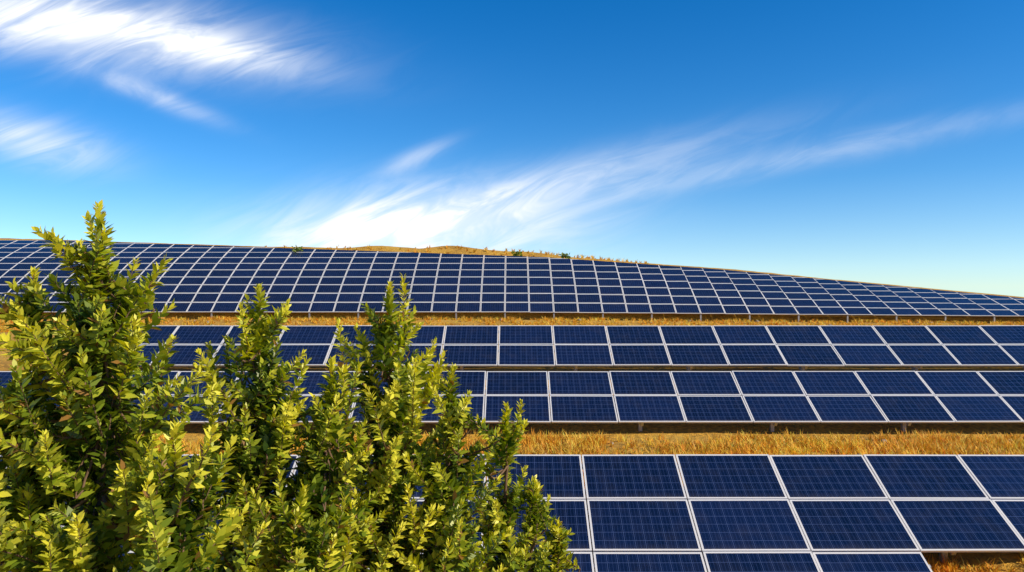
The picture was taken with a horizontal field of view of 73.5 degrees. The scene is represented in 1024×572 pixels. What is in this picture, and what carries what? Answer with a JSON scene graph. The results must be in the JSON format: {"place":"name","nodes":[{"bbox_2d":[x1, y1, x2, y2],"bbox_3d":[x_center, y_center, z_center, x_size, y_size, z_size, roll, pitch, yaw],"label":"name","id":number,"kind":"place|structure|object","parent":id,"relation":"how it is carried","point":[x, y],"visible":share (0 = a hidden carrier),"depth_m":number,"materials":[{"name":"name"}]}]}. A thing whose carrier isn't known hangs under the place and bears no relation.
{"place":"outdoors","nodes":[
{"label":"outdoors","id":0,"kind":"place"},
{"bbox_2d":[0,238,1023,571],"bbox_3d":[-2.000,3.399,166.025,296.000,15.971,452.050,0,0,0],"label":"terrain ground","id":1,"kind":"structure","parent":0,"point":[674,432],"depth_m":21.02,"materials":[{"name":"yellow plant"}]},
{"bbox_2d":[0,199,580,571],"bbox_3d":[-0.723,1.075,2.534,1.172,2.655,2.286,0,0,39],"label":"shrub","id":2,"kind":"object","parent":1,"relation":"on","point":[138,507],"depth_m":2.19,"materials":[{"name":"green plant"}]},
{"bbox_2d":[292,246,571,258],"bbox_3d":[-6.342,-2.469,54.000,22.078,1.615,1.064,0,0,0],"label":"bush","id":3,"kind":"object","parent":1,"relation":"on","point":[297,249],"visible":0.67,"depth_m":53.88,"materials":[{"name":"green plant"}]},
{"bbox_2d":[0,245,1023,332],"bbox_3d":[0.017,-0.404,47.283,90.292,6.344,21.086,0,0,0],"label":"dry grass","id":4,"kind":"structure","parent":1,"relation":"on","point":[491,321],"depth_m":43.30,"materials":[{"name":"plant"}]},
{"bbox_2d":[0,325,1023,571],"bbox_3d":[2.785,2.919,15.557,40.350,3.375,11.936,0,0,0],"label":"solar panel frames","id":5,"kind":"structure","parent":1,"relation":"on","point":[812,551],"depth_m":16.98,"materials":[{"name":"silver metal"}]},
{"bbox_2d":[0,326,1023,571],"bbox_3d":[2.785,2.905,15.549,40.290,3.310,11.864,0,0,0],"label":"solar panels","id":6,"kind":"object","parent":5,"relation":"attached to","point":[774,526],"visible":0.68,"depth_m":17.14,"materials":[{"name":"blue glass"}]},
{"bbox_2d":[5,397,1023,571],"bbox_3d":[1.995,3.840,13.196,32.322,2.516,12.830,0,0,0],"label":"dry grass","id":7,"kind":"structure","parent":1,"relation":"on","point":[914,444],"depth_m":14.91,"materials":[{"name":"plant"}]},
{"bbox_2d":[163,255,994,322],"bbox_3d":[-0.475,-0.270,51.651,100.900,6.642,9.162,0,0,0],"label":"support posts","id":8,"kind":"object","parent":1,"relation":"on","point":[600,298],"visible":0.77,"depth_m":47.07,"materials":[{"name":"metal"}]},
{"bbox_2d":[0,240,1023,315],"bbox_3d":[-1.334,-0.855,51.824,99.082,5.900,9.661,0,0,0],"label":"solar panel frames","id":9,"kind":"structure","parent":8,"relation":"on","point":[437,269],"depth_m":49.88,"materials":[{"name":"silver metal"}]},
{"bbox_2d":[0,240,1023,315],"bbox_3d":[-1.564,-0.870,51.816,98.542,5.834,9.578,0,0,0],"label":"solar panels","id":10,"kind":"object","parent":9,"relation":"attached to","point":[634,291],"visible":0.81,"depth_m":49.75,"materials":[{"name":"blue glass"}]},
{"bbox_2d":[232,330,1023,569],"bbox_3d":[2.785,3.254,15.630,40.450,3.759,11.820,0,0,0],"label":"support posts","id":11,"kind":"object","parent":1,"relation":"on","point":[803,368],"visible":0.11,"depth_m":17.36,"materials":[{"name":"grey metal"}]},
{"bbox_2d":[0,0,1023,296],"label":"sky","id":12,"kind":"structure","parent":0,"point":[871,141],"materials":[{"name":"blue"}]}
]}

